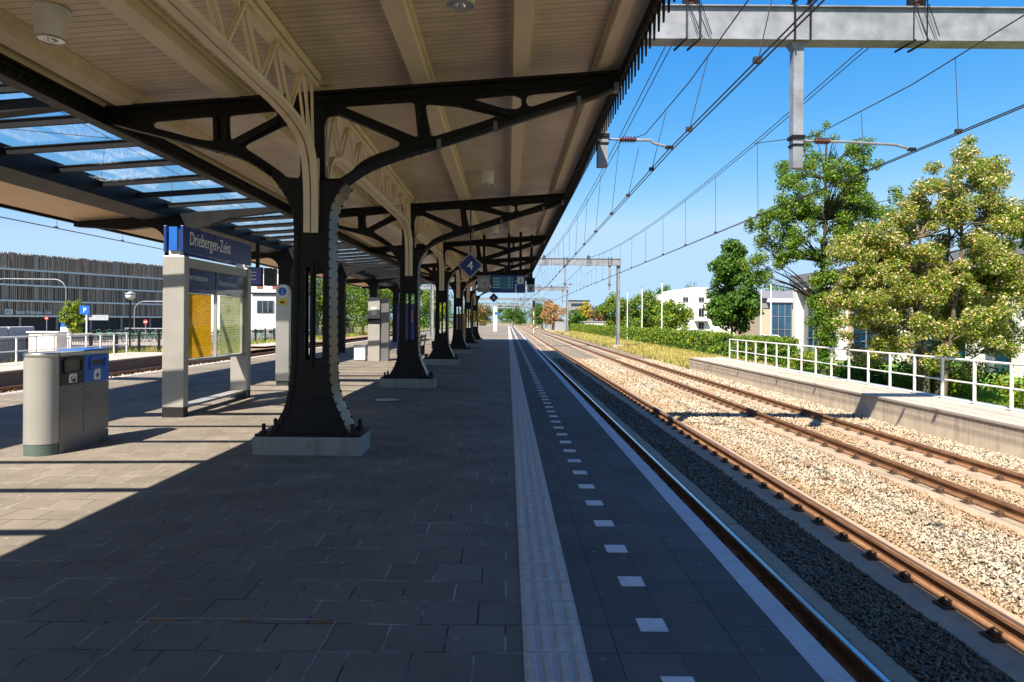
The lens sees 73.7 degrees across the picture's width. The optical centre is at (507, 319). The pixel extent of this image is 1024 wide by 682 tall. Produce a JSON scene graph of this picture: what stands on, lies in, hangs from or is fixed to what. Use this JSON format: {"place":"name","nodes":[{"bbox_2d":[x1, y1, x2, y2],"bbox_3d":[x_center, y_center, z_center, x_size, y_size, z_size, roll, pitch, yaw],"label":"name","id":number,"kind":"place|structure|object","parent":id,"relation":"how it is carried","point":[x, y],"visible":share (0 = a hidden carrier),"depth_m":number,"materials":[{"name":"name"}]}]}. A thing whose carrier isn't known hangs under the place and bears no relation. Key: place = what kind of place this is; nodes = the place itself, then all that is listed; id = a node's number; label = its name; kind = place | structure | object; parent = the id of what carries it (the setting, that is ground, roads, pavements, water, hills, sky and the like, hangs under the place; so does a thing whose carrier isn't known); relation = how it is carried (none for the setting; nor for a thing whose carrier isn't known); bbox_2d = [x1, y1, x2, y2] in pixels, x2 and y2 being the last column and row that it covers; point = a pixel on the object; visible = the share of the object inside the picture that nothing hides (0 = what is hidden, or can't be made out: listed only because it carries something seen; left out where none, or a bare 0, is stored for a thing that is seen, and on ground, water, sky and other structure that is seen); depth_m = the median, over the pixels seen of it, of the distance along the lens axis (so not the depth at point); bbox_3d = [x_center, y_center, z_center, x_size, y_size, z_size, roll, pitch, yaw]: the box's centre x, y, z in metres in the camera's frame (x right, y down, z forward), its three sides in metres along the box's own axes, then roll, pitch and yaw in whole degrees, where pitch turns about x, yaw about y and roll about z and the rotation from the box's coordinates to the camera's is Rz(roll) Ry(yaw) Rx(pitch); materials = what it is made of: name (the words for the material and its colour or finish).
{"place":"outdoors","nodes":[
{"label":"outdoors","id":0,"kind":"place"},
{"bbox_2d":[0,356,161,386],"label":"platform","id":1,"kind":"structure","parent":0,"point":[11,379],"depth_m":30.61,"materials":[{"name":"concrete"}]},
{"bbox_2d":[0,352,161,372],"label":"platform paving","id":2,"kind":"structure","parent":1,"relation":"on","point":[9,367],"depth_m":31.74,"materials":[{"name":"concrete"}]},
{"bbox_2d":[26,331,68,351],"bbox_3d":[-20.585,1.130,30.550,1.390,1.230,0.840,0,0,0],"label":"equipment cabinet","id":3,"kind":"object","parent":2,"relation":"on","point":[45,342],"visible":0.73,"depth_m":30.18,"materials":[{"name":"white metal"}]},
{"bbox_2d":[0,332,127,363],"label":"railing","id":4,"kind":"object","parent":2,"relation":"on","point":[16,351],"visible":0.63,"depth_m":29.88,"materials":[{"name":"white metal"}]},
{"bbox_2d":[0,331,366,362],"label":"dry grass","id":5,"kind":"structure","parent":0,"point":[260,341],"depth_m":55.55,"materials":[{"name":"plant"}]},
{"bbox_2d":[67,339,318,345],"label":"bicycle parking pavement","id":6,"kind":"structure","parent":0,"point":[154,342],"depth_m":55.97,"materials":[{"name":"concrete"}]},
{"bbox_2d":[72,332,319,352],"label":"station road","id":7,"kind":"structure","parent":0,"point":[120,346],"depth_m":82.96,"materials":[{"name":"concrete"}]},
{"bbox_2d":[58,299,84,336],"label":"young tree","id":8,"kind":"object","parent":7,"relation":"on","point":[71,310],"visible":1,"depth_m":55.74,"materials":[{"name":"green plant"}]},
{"bbox_2d":[80,306,108,336],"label":"road sign","id":9,"kind":"object","parent":7,"relation":"on","point":[85,310],"visible":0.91,"depth_m":59.03,"materials":[{"name":"white metal"}]},
{"bbox_2d":[207,266,318,339],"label":"white office","id":10,"kind":"structure","parent":7,"relation":"on","point":[263,306],"depth_m":79.00,"materials":[{"name":"metal"}]},
{"bbox_2d":[257,301,273,312],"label":"window","id":11,"kind":"structure","parent":10,"relation":"in","point":[262,306],"depth_m":78.93,"materials":[{"name":"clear glass"}]},
{"bbox_2d":[293,244,347,331],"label":"tree","id":12,"kind":"object","parent":7,"relation":"on","point":[319,300],"visible":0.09,"depth_m":90.52,"materials":[{"name":"green plant"}]},
{"bbox_2d":[0,326,593,681],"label":"island platform","id":13,"kind":"structure","parent":0,"point":[393,549],"depth_m":4.94,"materials":[{"name":"concrete"}]},
{"bbox_2d":[0,97,62,118],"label":"steel column","id":14,"kind":"structure","parent":13,"relation":"on","point":[17,107],"depth_m":8.18,"materials":[{"name":"metal"}]},
{"bbox_2d":[0,82,425,286],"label":"glass canopy","id":15,"kind":"object","parent":14,"relation":"on","point":[31,182],"visible":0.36,"depth_m":13.87,"materials":[{"name":"glass"}]},
{"bbox_2d":[247,242,276,285],"bbox_3d":[-7.811,-1.746,21.568,0.950,1.386,0.364,0,0,0],"label":"hanging monitor","id":16,"kind":"object","parent":15,"relation":"hanging from","point":[270,276],"visible":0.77,"depth_m":21.42,"materials":[{"name":"black plastic"}]},
{"bbox_2d":[23,348,108,456],"bbox_3d":[-5.422,0.967,8.425,0.419,1.200,1.253,0,0,0],"label":"litter bin","id":17,"kind":"object","parent":13,"relation":"on","point":[65,400],"visible":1,"depth_m":8.06,"materials":[{"name":"metal"}]},
{"bbox_2d":[59,384,83,439],"bbox_3d":[-5.238,1.098,8.197,0.009,0.620,0.444,0,0,0],"label":"door","id":18,"kind":"structure","parent":17,"relation":"in","point":[70,397],"depth_m":8.17,"materials":[{"name":"grey metal"}]},
{"bbox_2d":[83,380,108,433],"bbox_3d":[-5.238,1.098,8.691,0.009,0.620,0.519,0,0,0],"label":"door","id":19,"kind":"structure","parent":17,"relation":"in","point":[96,394],"depth_m":8.67,"materials":[{"name":"grey metal"}]},
{"bbox_2d":[74,207,278,255],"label":"steel column","id":20,"kind":"structure","parent":13,"relation":"on","point":[200,220],"depth_m":16.13,"materials":[{"name":"metal"}]},
{"bbox_2d":[73,617,336,681],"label":"service hatch","id":21,"kind":"object","parent":13,"relation":"on","point":[242,620],"visible":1,"depth_m":3.61,"materials":[{"name":"metal"}]},
{"bbox_2d":[162,225,250,417],"bbox_3d":[-5.370,0.032,12.383,0.350,3.090,2.915,0,0,0],"label":"station name board","id":22,"kind":"object","parent":13,"relation":"on","point":[186,330],"visible":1,"depth_m":11.78,"materials":[{"name":"metal"}]},
{"bbox_2d":[275,284,290,385],"bbox_3d":[-5.363,0.367,16.292,0.310,2.420,0.176,0,0,0],"label":"information post","id":23,"kind":"object","parent":13,"relation":"on","point":[283,335],"visible":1,"depth_m":16.22,"materials":[{"name":"silver metal"}]},
{"bbox_2d":[251,244,353,337],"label":"steel column","id":24,"kind":"structure","parent":13,"relation":"on","point":[284,261],"depth_m":24.08,"materials":[{"name":"metal"}]},
{"bbox_2d":[309,263,391,352],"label":"steel column","id":25,"kind":"structure","parent":13,"relation":"on","point":[344,272],"depth_m":31.98,"materials":[{"name":"metal"}]},
{"bbox_2d":[353,345,367,360],"bbox_3d":[-5.650,1.265,26.200,0.460,0.600,0.440,0,0,0],"label":"cabinet","id":26,"kind":"object","parent":13,"relation":"on","point":[360,352],"visible":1,"depth_m":26.00,"materials":[{"name":"white metal"}]},
{"bbox_2d":[102,69,620,455],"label":"iron column","id":27,"kind":"structure","parent":13,"relation":"on","point":[315,418],"depth_m":8.21,"materials":[{"name":"black metal"}]},
{"bbox_2d":[0,0,675,304],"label":"platform canopy","id":28,"kind":"object","parent":27,"relation":"on","point":[131,52],"visible":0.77,"depth_m":7.88,"materials":[{"name":"beige paint"}]},
{"bbox_2d":[31,1,70,46],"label":"ceiling lamp","id":29,"kind":"object","parent":28,"relation":"attached to","point":[51,24],"visible":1,"depth_m":6.01,"materials":[{"name":"beige metal"}]},
{"bbox_2d":[446,0,474,12],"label":"ceiling lamp","id":30,"kind":"object","parent":28,"relation":"attached to","point":[461,6],"visible":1,"depth_m":5.99,"materials":[{"name":"white paint"}]},
{"bbox_2d":[480,170,494,186],"bbox_3d":[-0.417,-2.891,14.000,0.300,0.299,0.300,0,0,0],"label":"ceiling lamp","id":31,"kind":"object","parent":28,"relation":"attached to","point":[487,178],"visible":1,"depth_m":13.89,"materials":[{"name":"white paint"}]},
{"bbox_2d":[476,232,525,292],"bbox_3d":[-0.224,-1.990,23.593,1.720,2.096,0.414,0,0,0],"label":"departure display","id":32,"kind":"object","parent":28,"relation":"hanging from","point":[508,282],"visible":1,"depth_m":23.40,"materials":[{"name":"black plastic"}]},
{"bbox_2d":[527,234,534,291],"bbox_3d":[0.831,-2.022,24.427,0.270,2.076,0.066,0,0,0],"label":"letter sign","id":33,"kind":"object","parent":28,"relation":"hanging from","point":[531,284],"visible":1,"depth_m":24.40,"materials":[{"name":"metal"}]},
{"bbox_2d":[346,275,399,297],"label":"steel column","id":34,"kind":"structure","parent":13,"relation":"on","point":[375,283],"depth_m":39.98,"materials":[{"name":"metal"}]},
{"bbox_2d":[368,297,389,360],"bbox_3d":[-4.946,0.360,26.165,0.785,2.420,0.370,0,0,0],"label":"kiosk post","id":35,"kind":"object","parent":13,"relation":"on","point":[378,329],"visible":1,"depth_m":26.00,"materials":[{"name":"metal"}]},
{"bbox_2d":[362,282,429,341],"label":"steel column","id":36,"kind":"structure","parent":13,"relation":"on","point":[395,290],"depth_m":47.86,"materials":[{"name":"metal"}]},
{"bbox_2d":[397,304,414,352],"bbox_3d":[-3.284,0.534,22.043,0.600,2.100,0.115,0,0,0],"label":"poster stand","id":37,"kind":"object","parent":13,"relation":"on","point":[412,318],"visible":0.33,"depth_m":22.00,"materials":[{"name":"metal"}]},
{"bbox_2d":[338,193,564,387],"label":"iron column","id":38,"kind":"structure","parent":13,"relation":"on","point":[409,369],"depth_m":16.13,"materials":[{"name":"black metal"}]},
{"bbox_2d":[458,209,482,277],"bbox_3d":[-0.871,-1.784,15.895,0.576,1.610,0.061,0,0,0],"label":"platform number sign","id":39,"kind":"object","parent":38,"relation":"hanging from","point":[470,265],"visible":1,"depth_m":15.87,"materials":[{"name":"metal"}]},
{"bbox_2d":[370,235,545,364],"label":"iron column","id":40,"kind":"structure","parent":13,"relation":"on","point":[441,353],"depth_m":24.03,"materials":[{"name":"black metal"}]},
{"bbox_2d":[425,269,529,346],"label":"iron column","id":41,"kind":"structure","parent":13,"relation":"on","point":[470,340],"depth_m":39.88,"materials":[{"name":"black metal"}]},
{"bbox_2d":[420,256,536,353],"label":"iron column","id":42,"kind":"structure","parent":13,"relation":"on","point":[458,344],"depth_m":31.93,"materials":[{"name":"black metal"}]},
{"bbox_2d":[449,277,526,342],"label":"iron column","id":43,"kind":"structure","parent":13,"relation":"on","point":[477,337],"depth_m":47.83,"materials":[{"name":"black metal"}]},
{"bbox_2d":[508,326,592,681],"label":"guidance path","id":44,"kind":"structure","parent":13,"relation":"on","point":[554,649],"depth_m":4.27,"materials":[{"name":"concrete"}]},
{"bbox_2d":[509,326,691,681],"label":"platform edge paving","id":45,"kind":"structure","parent":13,"relation":"on","point":[620,646],"depth_m":4.30,"materials":[{"name":"concrete"}]},
{"bbox_2d":[511,327,694,681],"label":"platform marking","id":46,"kind":"object","parent":45,"relation":"on","point":[651,624],"visible":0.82,"depth_m":4.26,"materials":[{"name":"white paint"}]},
{"bbox_2d":[511,326,824,681],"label":"platform edge paving","id":47,"kind":"structure","parent":13,"relation":"on","point":[721,625],"depth_m":4.31,"materials":[{"name":"grey concrete"}]},
{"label":"platform side wall","id":48,"kind":"structure","parent":13,"relation":"attached to","visible":0},
{"bbox_2d":[0,325,855,681],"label":"platform edge stones","id":49,"kind":"object","parent":48,"relation":"on","point":[820,659],"visible":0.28,"depth_m":4.37,"materials":[{"name":"white paint"}]},
{"bbox_2d":[71,320,843,361],"bbox_3d":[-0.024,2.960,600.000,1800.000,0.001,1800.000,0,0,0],"label":"ground","id":50,"kind":"structure","parent":0,"point":[320,343],"depth_m":157.61,"materials":[{"name":"soil"}]},
{"bbox_2d":[0,252,162,331],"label":"parking garage","id":51,"kind":"structure","parent":50,"relation":"on","point":[100,287],"depth_m":124.43,"materials":[{"name":"metal"}]},
{"bbox_2d":[211,331,391,354],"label":"verge","id":52,"kind":"structure","parent":50,"relation":"on","point":[273,346],"depth_m":55.65,"materials":[{"name":"green plant"}]},
{"bbox_2d":[0,326,34,362],"bbox_3d":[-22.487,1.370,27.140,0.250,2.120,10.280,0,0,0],"label":"shelter","id":53,"kind":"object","parent":52,"relation":"on","point":[12,331],"depth_m":30.87,"materials":[{"name":"grey metal"}]},
{"bbox_2d":[0,325,353,362],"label":"bar fence","id":54,"kind":"object","parent":52,"relation":"on","point":[266,334],"visible":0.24,"depth_m":39.52,"materials":[{"name":"grey metal"}]},
{"bbox_2d":[317,262,366,331],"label":"tree","id":55,"kind":"object","parent":50,"relation":"on","point":[351,295],"visible":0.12,"depth_m":98.87,"materials":[{"name":"green plant"}]},
{"bbox_2d":[346,263,407,332],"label":"tree","id":56,"kind":"object","parent":50,"relation":"on","point":[363,308],"visible":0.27,"depth_m":109.87,"materials":[{"name":"green plant"}]},
{"bbox_2d":[391,284,440,331],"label":"tree","id":57,"kind":"object","parent":50,"relation":"on","point":[422,319],"visible":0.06,"depth_m":140.58,"materials":[{"name":"green plant"}]},
{"bbox_2d":[503,305,527,325],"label":"tree","id":58,"kind":"object","parent":50,"relation":"on","point":[518,318],"visible":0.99,"depth_m":298.44,"materials":[{"name":"green plant"}]},
{"bbox_2d":[539,299,565,329],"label":"copper tree","id":59,"kind":"object","parent":50,"relation":"on","point":[551,308],"visible":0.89,"depth_m":173.91,"materials":[{"name":"orange plant"}]},
{"bbox_2d":[593,292,633,325],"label":"tree","id":60,"kind":"object","parent":50,"relation":"on","point":[606,308],"visible":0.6,"depth_m":113.92,"materials":[{"name":"green plant"}]},
{"bbox_2d":[254,324,1023,681],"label":"ballast bed","id":61,"kind":"object","parent":50,"relation":"on","point":[570,350],"visible":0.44,"depth_m":8.55,"materials":[{"name":"beige gravel"}]},
{"bbox_2d":[420,290,450,327],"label":"tree","id":62,"kind":"object","parent":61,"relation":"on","point":[428,302],"visible":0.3,"depth_m":148.09,"materials":[{"name":"green plant"}]},
{"bbox_2d":[463,303,492,325],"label":"tree","id":63,"kind":"object","parent":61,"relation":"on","point":[483,318],"visible":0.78,"depth_m":213.11,"materials":[{"name":"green plant"}]},
{"bbox_2d":[399,286,568,334],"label":"overhead line gantry","id":64,"kind":"object","parent":61,"relation":"on","point":[550,288],"visible":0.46,"depth_m":116.85,"materials":[{"name":"metal"}]},
{"bbox_2d":[0,358,1023,619],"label":"ballast stones","id":65,"kind":"object","parent":61,"relation":"on","point":[684,406],"visible":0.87,"depth_m":11.38,"materials":[{"name":"beige gravel"}]},
{"bbox_2d":[1,325,1023,681],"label":"track slab","id":66,"kind":"structure","parent":61,"relation":"on","point":[1007,657],"depth_m":8.44,"materials":[{"name":"concrete"}]},
{"bbox_2d":[0,325,467,392],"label":"rail","id":67,"kind":"object","parent":66,"relation":"on","point":[20,387],"visible":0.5,"depth_m":32.04,"materials":[{"name":"metal"}]},
{"bbox_2d":[512,324,894,681],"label":"rail","id":68,"kind":"object","parent":66,"relation":"on","point":[849,657],"visible":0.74,"depth_m":6.54,"materials":[{"name":"metal"}]},
{"bbox_2d":[518,326,1023,651],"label":"rail","id":69,"kind":"object","parent":66,"relation":"on","point":[1001,627],"visible":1,"depth_m":7.51,"materials":[{"name":"metal"}]},
{"bbox_2d":[522,325,1023,522],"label":"rail","id":70,"kind":"object","parent":66,"relation":"on","point":[998,507],"visible":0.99,"depth_m":12.31,"materials":[{"name":"metal"}]},
{"bbox_2d":[522,324,1023,488],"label":"rail","id":71,"kind":"object","parent":66,"relation":"on","point":[997,472],"visible":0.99,"depth_m":15.13,"materials":[{"name":"metal"}]},
{"bbox_2d":[430,255,622,348],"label":"overhead line gantry","id":72,"kind":"object","parent":61,"relation":"on","point":[589,261],"visible":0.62,"depth_m":62.85,"materials":[{"name":"metal"}]},
{"bbox_2d":[552,358,1013,681],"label":"ballast stones","id":73,"kind":"object","parent":61,"relation":"on","point":[731,503],"visible":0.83,"depth_m":6.92,"materials":[{"name":"grey gravel"}]},
{"bbox_2d":[596,0,1023,169],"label":"overhead line gantry","id":74,"kind":"object","parent":61,"relation":"on","point":[912,24],"visible":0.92,"depth_m":12.35,"materials":[{"name":"metal"}]},
{"bbox_2d":[0,216,457,309],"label":"overhead wires","id":75,"kind":"object","parent":74,"relation":"hanging from","point":[56,227],"visible":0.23,"depth_m":26.48,"materials":[{"name":"black metal"}]},
{"bbox_2d":[12,112,463,307],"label":"overhead wires","id":76,"kind":"object","parent":74,"relation":"hanging from","point":[142,155],"visible":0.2,"depth_m":20.22,"materials":[{"name":"black metal"}]},
{"bbox_2d":[516,0,824,307],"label":"overhead wires","id":77,"kind":"object","parent":74,"relation":"hanging from","point":[758,60],"visible":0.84,"depth_m":11.94,"materials":[{"name":"black metal"}]},
{"bbox_2d":[525,0,1023,312],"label":"overhead wires","id":78,"kind":"object","parent":74,"relation":"hanging from","point":[958,131],"visible":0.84,"depth_m":15.57,"materials":[{"name":"black metal"}]},
{"bbox_2d":[675,407,968,530],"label":"ballast weeds","id":79,"kind":"object","parent":61,"relation":"on","point":[827,478],"visible":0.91,"depth_m":10.24,"materials":[{"name":"green plant"}]},
{"bbox_2d":[621,289,664,327],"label":"tree","id":80,"kind":"object","parent":50,"relation":"on","point":[635,318],"visible":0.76,"depth_m":103.11,"materials":[{"name":"green plant"}]},
{"bbox_2d":[652,299,696,329],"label":"tree","id":81,"kind":"object","parent":50,"relation":"on","point":[676,319],"visible":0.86,"depth_m":94.72,"materials":[{"name":"green plant"}]},
{"bbox_2d":[652,287,733,335],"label":"white building","id":82,"kind":"structure","parent":50,"relation":"on","point":[694,298],"depth_m":130.00,"materials":[{"name":"white paint"}]},
{"bbox_2d":[702,237,764,336],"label":"conical tree","id":83,"kind":"object","parent":50,"relation":"on","point":[728,305],"visible":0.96,"depth_m":61.15,"materials":[{"name":"green plant"}]},
{"bbox_2d":[734,290,792,341],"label":"office","id":84,"kind":"structure","parent":50,"relation":"on","point":[782,314],"depth_m":89.62,"materials":[{"name":"white paint"}]},
{"bbox_2d":[771,302,791,338],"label":"window","id":85,"kind":"structure","parent":84,"relation":"in","point":[781,312],"depth_m":89.60,"materials":[{"name":"blue glass"}]},
{"bbox_2d":[789,240,1023,376],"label":"office building","id":86,"kind":"structure","parent":50,"relation":"on","point":[801,311],"depth_m":51.68,"materials":[{"name":"white paint"}]},
{"bbox_2d":[804,290,817,351],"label":"window","id":87,"kind":"structure","parent":86,"relation":"in","point":[809,340],"depth_m":59.29,"materials":[{"name":"blue glass"}]},
{"bbox_2d":[853,283,888,359],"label":"window","id":88,"kind":"structure","parent":86,"relation":"in","point":[862,339],"depth_m":50.26,"materials":[{"name":"blue glass"}]},
{"bbox_2d":[985,279,1011,373],"bbox_3d":[26.125,0.144,36.050,0.130,5.350,2.500,0,0,0],"label":"window","id":89,"kind":"structure","parent":86,"relation":"in","point":[1000,358],"depth_m":36.17,"materials":[{"name":"blue glass"}]},
{"bbox_2d":[0,0,1023,321],"label":"sky","id":90,"kind":"structure","parent":0,"point":[990,82],"materials":[{"name":"blue"}]},
{"bbox_2d":[554,331,784,368],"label":"dry grass","id":91,"kind":"structure","parent":0,"point":[674,356],"depth_m":54.79,"materials":[{"name":"yellow plant"}]},
{"bbox_2d":[690,359,1023,459],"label":"platform","id":92,"kind":"structure","parent":0,"point":[994,437],"depth_m":16.88,"materials":[{"name":"concrete"}]},
{"bbox_2d":[689,357,1023,429],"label":"platform paving","id":93,"kind":"structure","parent":92,"relation":"on","point":[1013,419],"depth_m":17.70,"materials":[{"name":"concrete"}]},
{"bbox_2d":[715,357,1023,412],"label":"railing kerb","id":94,"kind":"structure","parent":93,"relation":"on","point":[939,396],"depth_m":19.19,"materials":[{"name":"grey concrete"}]},
{"bbox_2d":[729,339,1023,408],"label":"railing","id":95,"kind":"object","parent":94,"relation":"on","point":[1011,388],"visible":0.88,"depth_m":19.05,"materials":[{"name":"white metal"}]},
{"bbox_2d":[778,362,1023,408],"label":"lawn","id":96,"kind":"structure","parent":0,"point":[1016,379],"depth_m":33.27,"materials":[{"name":"plant"}]},
{"bbox_2d":[731,334,801,365],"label":"hedge","id":97,"kind":"object","parent":96,"relation":"on","point":[771,349],"visible":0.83,"depth_m":40.20,"materials":[{"name":"green plant"}]},
{"bbox_2d":[782,345,836,368],"bbox_3d":[17.278,2.357,39.827,3.670,1.814,4.375,0,0,0],"label":"shrub","id":98,"kind":"object","parent":96,"relation":"on","point":[810,357],"visible":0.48,"depth_m":39.25,"materials":[{"name":"green plant"}]},
{"bbox_2d":[736,120,904,374],"bbox_3d":[13.671,-2.901,29.936,6.958,11.658,4.525,0,0,0],"label":"broadleaf tree","id":99,"kind":"object","parent":96,"relation":"on","point":[844,211],"visible":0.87,"depth_m":29.54,"materials":[{"name":"green plant"}]},
{"bbox_2d":[812,355,912,384],"bbox_3d":[13.292,2.152,25.610,3.206,1.686,3.195,0,0,-23],"label":"shrub","id":100,"kind":"object","parent":96,"relation":"on","point":[858,374],"visible":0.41,"depth_m":25.42,"materials":[{"name":"green plant"}]},
{"bbox_2d":[818,134,1023,395],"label":"blossom tree","id":101,"kind":"object","parent":96,"relation":"on","point":[943,291],"visible":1,"depth_m":21.34,"materials":[{"name":"green plant"}]},
{"bbox_2d":[877,364,984,399],"bbox_3d":[14.613,2.232,23.586,3.325,1.674,2.891,0,0,30],"label":"shrub","id":102,"kind":"object","parent":96,"relation":"on","point":[955,388],"visible":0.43,"depth_m":23.48,"materials":[{"name":"green plant"}]},
{"bbox_2d":[880,355,1014,396],"bbox_3d":[16.505,2.166,26.056,3.691,2.036,4.387,0,0,0],"label":"shrub","id":103,"kind":"object","parent":96,"relation":"on","point":[990,376],"visible":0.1,"depth_m":25.02,"materials":[{"name":"green plant"}]},
{"bbox_2d":[985,373,1023,408],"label":"shrub","id":104,"kind":"object","parent":96,"relation":"on","point":[1019,399],"visible":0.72,"depth_m":20.76,"materials":[{"name":"green plant"}]},
{"label":"verge","id":105,"kind":"structure","parent":0,"visible":0},
{"bbox_2d":[568,323,736,357],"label":"hedge","id":106,"kind":"object","parent":105,"relation":"on","point":[712,342],"visible":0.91,"depth_m":60.09,"materials":[{"name":"green plant"}]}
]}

